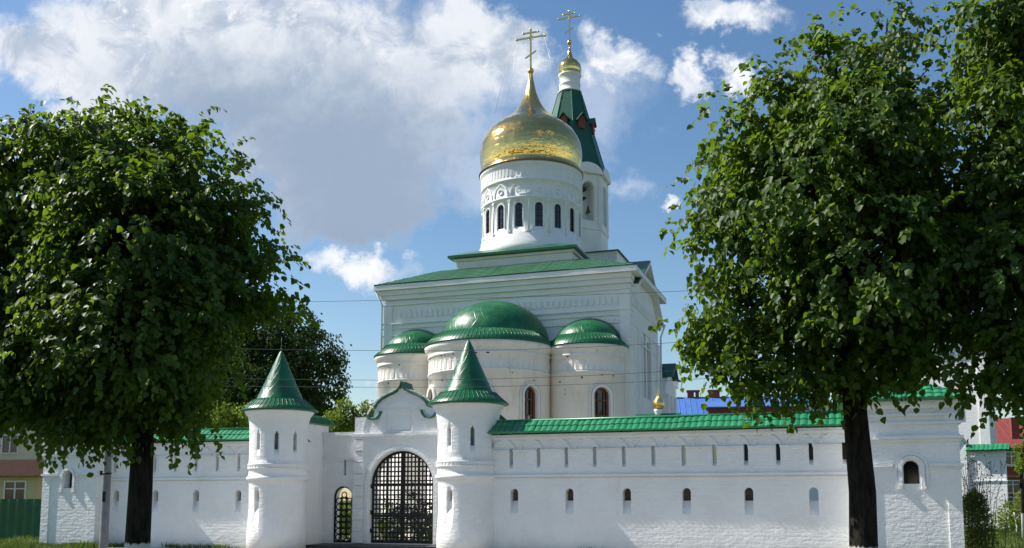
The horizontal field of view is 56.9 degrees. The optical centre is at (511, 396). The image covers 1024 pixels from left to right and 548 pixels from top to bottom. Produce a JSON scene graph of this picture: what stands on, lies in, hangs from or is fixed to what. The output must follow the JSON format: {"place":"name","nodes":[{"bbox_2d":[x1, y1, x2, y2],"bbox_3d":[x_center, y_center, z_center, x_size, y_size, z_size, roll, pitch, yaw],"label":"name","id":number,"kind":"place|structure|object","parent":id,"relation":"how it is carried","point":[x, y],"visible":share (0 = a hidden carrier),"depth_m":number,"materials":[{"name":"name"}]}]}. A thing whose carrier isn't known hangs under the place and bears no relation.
{"place":"outdoors","nodes":[
{"label":"outdoors","id":0,"kind":"place"},
{"bbox_2d":[342,533,430,540],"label":"courtyard","id":1,"kind":"structure","parent":0,"point":[398,539],"depth_m":45.63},
{"bbox_2d":[339,499,351,540],"bbox_3d":[-7.481,5.705,42.136,2.090,2.467,1.682,0,-6,0],"label":"garden bush","id":2,"kind":"object","parent":1,"relation":"on","point":[348,524],"visible":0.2,"depth_m":41.84,"materials":[{"name":"green plant"}]},
{"bbox_2d":[323,395,375,534],"bbox_3d":[-7.770,3.431,44.878,2.950,6.996,1.767,2,-6,-15],"label":"tree","id":3,"kind":"object","parent":1,"relation":"on","point":[344,421],"visible":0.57,"depth_m":44.85,"materials":[{"name":"green plant"}]},
{"bbox_2d":[377,496,405,539],"bbox_3d":[-5.970,6.061,43.626,2.259,2.850,1.849,0,-6,0],"label":"garden bush","id":4,"kind":"object","parent":1,"relation":"on","point":[385,521],"visible":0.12,"depth_m":43.43,"materials":[{"name":"green plant"}]},
{"bbox_2d":[385,482,431,539],"bbox_3d":[-4.392,5.341,41.713,2.612,3.126,1.945,-5,-8,39],"label":"garden bush","id":5,"kind":"object","parent":1,"relation":"on","point":[409,497],"visible":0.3,"depth_m":41.56,"materials":[{"name":"green plant"}]},
{"bbox_2d":[423,512,431,540],"bbox_3d":[-3.530,6.195,42.546,1.383,2.407,1.818,4,-7,-29],"label":"garden bush","id":6,"kind":"object","parent":1,"relation":"on","point":[427,531],"visible":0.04,"depth_m":42.32,"materials":[{"name":"green plant"}]},
{"bbox_2d":[374,10,681,531],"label":"church","id":7,"kind":"structure","parent":1,"relation":"on","point":[544,178],"depth_m":53.63,"materials":[{"name":"paint"}]},
{"bbox_2d":[636,388,680,415],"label":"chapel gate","id":8,"kind":"structure","parent":1,"relation":"on","point":[658,404],"depth_m":46.05,"materials":[{"name":"gold metal"}]},
{"bbox_2d":[0,0,1023,500],"label":"sky","id":9,"kind":"structure","parent":0,"point":[369,121],"materials":[{"name":"blue"}]},
{"label":"ground","id":10,"kind":"structure","parent":0,"visible":0},
{"bbox_2d":[0,499,40,539],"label":"metal fence","id":11,"kind":"object","parent":10,"relation":"on","point":[20,517],"visible":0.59,"depth_m":42.78,"materials":[{"name":"green metal"}]},
{"bbox_2d":[0,398,61,498],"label":"yellow house","id":12,"kind":"structure","parent":10,"relation":"on","point":[21,477],"depth_m":48.04,"materials":[{"name":"brown"}]},
{"bbox_2d":[1,428,18,453],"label":"window","id":13,"kind":"structure","parent":12,"relation":"in","point":[7,447],"depth_m":54.25,"materials":[{"name":"white glass"}]},
{"bbox_2d":[3,481,26,498],"bbox_3d":[-25.007,4.855,47.568,1.190,1.190,0.100,-1,-6,6],"label":"annex window","id":14,"kind":"structure","parent":12,"relation":"in","point":[12,489],"depth_m":47.56,"materials":[{"name":"white glass"}]},
{"bbox_2d":[39,428,157,544],"bbox_3d":[-16.675,3.360,38.001,3.518,5.830,3.715,-2,-7,19],"label":"corner bastion","id":15,"kind":"object","parent":10,"relation":"on","point":[71,502],"visible":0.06,"depth_m":36.55,"materials":[{"name":"white paint"}]},
{"bbox_2d":[69,473,71,487],"bbox_3d":[-17.144,3.273,36.981,0.418,0.658,0.060,-2,-7,19],"label":"window","id":16,"kind":"structure","parent":15,"relation":"in","point":[70,486],"depth_m":37.03,"materials":[{"name":"black glass"}]},
{"bbox_2d":[0,84,319,547],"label":"linden tree","id":17,"kind":"object","parent":10,"relation":"on","point":[105,334],"visible":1,"depth_m":12.48,"materials":[{"name":"green plant"}]},
{"bbox_2d":[108,427,249,547],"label":"boundary wall","id":18,"kind":"structure","parent":10,"relation":"on","point":[206,501],"depth_m":35.55,"materials":[{"name":"white paint"}]},
{"bbox_2d":[194,400,248,428],"bbox_3d":[-14.867,3.616,46.875,4.204,7.064,2.369,2,-7,-17],"label":"tree","id":19,"kind":"object","parent":10,"relation":"on","point":[228,420],"visible":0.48,"depth_m":46.79,"materials":[{"name":"green plant"}]},
{"bbox_2d":[194,321,270,427],"bbox_3d":[-19.209,0.763,60.003,8.178,15.610,7.062,0,-6,0],"label":"birch tree","id":20,"kind":"object","parent":10,"relation":"on","point":[231,383],"depth_m":59.02,"materials":[{"name":"green plant"}]},
{"bbox_2d":[200,300,352,431],"bbox_3d":[-14.403,1.004,56.523,9.891,14.370,5.997,0,-6,0],"label":"birch tree","id":21,"kind":"object","parent":10,"relation":"on","point":[300,359],"visible":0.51,"depth_m":55.56,"materials":[{"name":"green plant"}]},
{"bbox_2d":[305,381,505,547],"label":"gatehouse","id":22,"kind":"object","parent":10,"relation":"on","point":[402,421],"visible":0.69,"depth_m":36.29,"materials":[{"name":"white plaster"},{"name":"black iron"},{"name":"green paint"}]},
{"bbox_2d":[334,486,351,542],"bbox_3d":[-6.553,4.609,36.847,0.830,2.175,0.060,-2,-7,19],"label":"wicket door","id":23,"kind":"structure","parent":22,"relation":"in","point":[346,503],"depth_m":36.83,"materials":[{"name":"black metal"}]},
{"bbox_2d":[0,524,1023,547],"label":"grass","id":24,"kind":"structure","parent":10,"relation":"on","point":[1015,541],"depth_m":35.70,"materials":[{"name":"green plant"}]},
{"bbox_2d":[487,410,848,547],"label":"boundary wall","id":25,"kind":"structure","parent":10,"relation":"on","point":[555,485],"depth_m":29.82,"materials":[{"name":"white paint"}]},
{"bbox_2d":[676,390,808,461],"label":"blue roof building","id":26,"kind":"structure","parent":10,"relation":"on","point":[690,403],"depth_m":101.50,"materials":[{"name":"blue metal"}]},
{"bbox_2d":[777,400,845,500],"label":"white outbuilding","id":27,"kind":"structure","parent":10,"relation":"on","point":[813,494],"depth_m":59.90,"materials":[{"name":"paint"}]},
{"bbox_2d":[648,0,1023,547],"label":"linden tree","id":28,"kind":"object","parent":10,"relation":"on","point":[834,171],"visible":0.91,"depth_m":11.61,"materials":[{"name":"green plant"}]},
{"bbox_2d":[837,379,975,547],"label":"corner bastion","id":29,"kind":"object","parent":10,"relation":"on","point":[917,465],"visible":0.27,"depth_m":26.84,"materials":[{"name":"white paint"}]},
{"bbox_2d":[903,461,918,483],"bbox_3d":[11.468,2.196,27.189,0.418,0.658,0.060,-2,-7,19],"label":"window","id":30,"kind":"structure","parent":29,"relation":"in","point":[910,468],"depth_m":27.19,"materials":[{"name":"black glass"}]},
{"bbox_2d":[919,328,996,444],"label":"white clergy house","id":31,"kind":"structure","parent":10,"relation":"on","point":[972,417],"depth_m":62.72,"materials":[{"name":"paint"}]},
{"bbox_2d":[896,0,1023,442],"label":"linden tree","id":32,"kind":"object","parent":10,"relation":"on","point":[990,51],"visible":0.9,"depth_m":11.07,"materials":[{"name":"green plant"}]},
{"bbox_2d":[959,434,1010,529],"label":"boundary wall","id":33,"kind":"structure","parent":10,"relation":"on","point":[994,453],"depth_m":55.97,"materials":[{"name":"white paint"}]},
{"bbox_2d":[960,452,1021,547],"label":"weed clump","id":34,"kind":"object","parent":10,"relation":"on","point":[973,501],"visible":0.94,"depth_m":29.07,"materials":[{"name":"green plant"}]},
{"bbox_2d":[989,490,1021,535],"bbox_3d":[24.517,5.714,45.672,3.498,2.634,2.067,4,-7,-31],"label":"garden bush","id":35,"kind":"object","parent":10,"relation":"on","point":[1001,522],"visible":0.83,"depth_m":45.52,"materials":[{"name":"green plant"}]},
{"bbox_2d":[996,417,1023,518],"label":"red brick building","id":36,"kind":"structure","parent":10,"relation":"on","point":[1007,430],"depth_m":92.23,"materials":[{"name":"brown"}]},
{"bbox_2d":[1006,452,1018,464],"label":"window","id":37,"kind":"structure","parent":36,"relation":"in","point":[1011,456],"depth_m":91.52,"materials":[{"name":"white glass"}]},
{"bbox_2d":[1008,497,1020,509],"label":"window","id":38,"kind":"structure","parent":36,"relation":"in","point":[1011,500],"depth_m":91.10,"materials":[{"name":"white glass"}]},
{"bbox_2d":[1008,480,1020,493],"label":"window","id":39,"kind":"structure","parent":36,"relation":"in","point":[1014,489],"depth_m":91.21,"materials":[{"name":"white glass"}]},
{"bbox_2d":[1011,432,1023,536],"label":"sapling","id":40,"kind":"object","parent":10,"relation":"on","point":[1019,454],"visible":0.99,"depth_m":41.72,"materials":[{"name":"green plant"}]},
{"label":"promenade","id":41,"kind":"structure","parent":0,"visible":0},
{"bbox_2d":[99,243,121,547],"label":"street pole","id":42,"kind":"object","parent":41,"relation":"on","point":[106,473],"visible":0.3,"depth_m":27.73,"materials":[{"name":"grey paint"}]},
{"bbox_2d":[208,342,675,350],"bbox_3d":[6.624,-2.448,26.425,37.827,2.098,0.167,-1,-6,6],"label":"overhead wire","id":43,"kind":"object","parent":42,"relation":"attached to","point":[458,350],"visible":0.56,"depth_m":27.24,"materials":[{"name":"grey"}]},
{"bbox_2d":[310,290,694,301],"bbox_3d":[6.655,-3.726,26.566,38.004,1.617,0.168,-1,-6,6],"label":"overhead wire","id":44,"kind":"object","parent":42,"relation":"attached to","point":[492,297],"visible":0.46,"depth_m":27.30,"materials":[{"name":"grey"}]},
{"bbox_2d":[220,349,954,379],"bbox_3d":[6.599,-1.619,26.334,37.691,2.108,0.168,-1,-6,6],"label":"overhead wire","id":45,"kind":"object","parent":42,"relation":"attached to","point":[499,378],"visible":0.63,"depth_m":27.01,"materials":[{"name":"grey"}]},
{"bbox_2d":[234,359,970,386],"bbox_3d":[6.581,-1.308,26.301,37.632,1.910,0.169,-1,-6,6],"label":"overhead wire","id":46,"kind":"object","parent":42,"relation":"attached to","point":[505,386],"visible":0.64,"depth_m":26.89,"materials":[{"name":"grey"}]},
{"bbox_2d":[240,338,317,547],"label":"gate tower","id":47,"kind":"structure","parent":41,"relation":"on","point":[277,477],"depth_m":33.91,"materials":[{"name":"white paint"}]},
{"bbox_2d":[427,325,508,547],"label":"gate tower","id":48,"kind":"structure","parent":41,"relation":"on","point":[468,412],"depth_m":31.46,"materials":[{"name":"white paint"}]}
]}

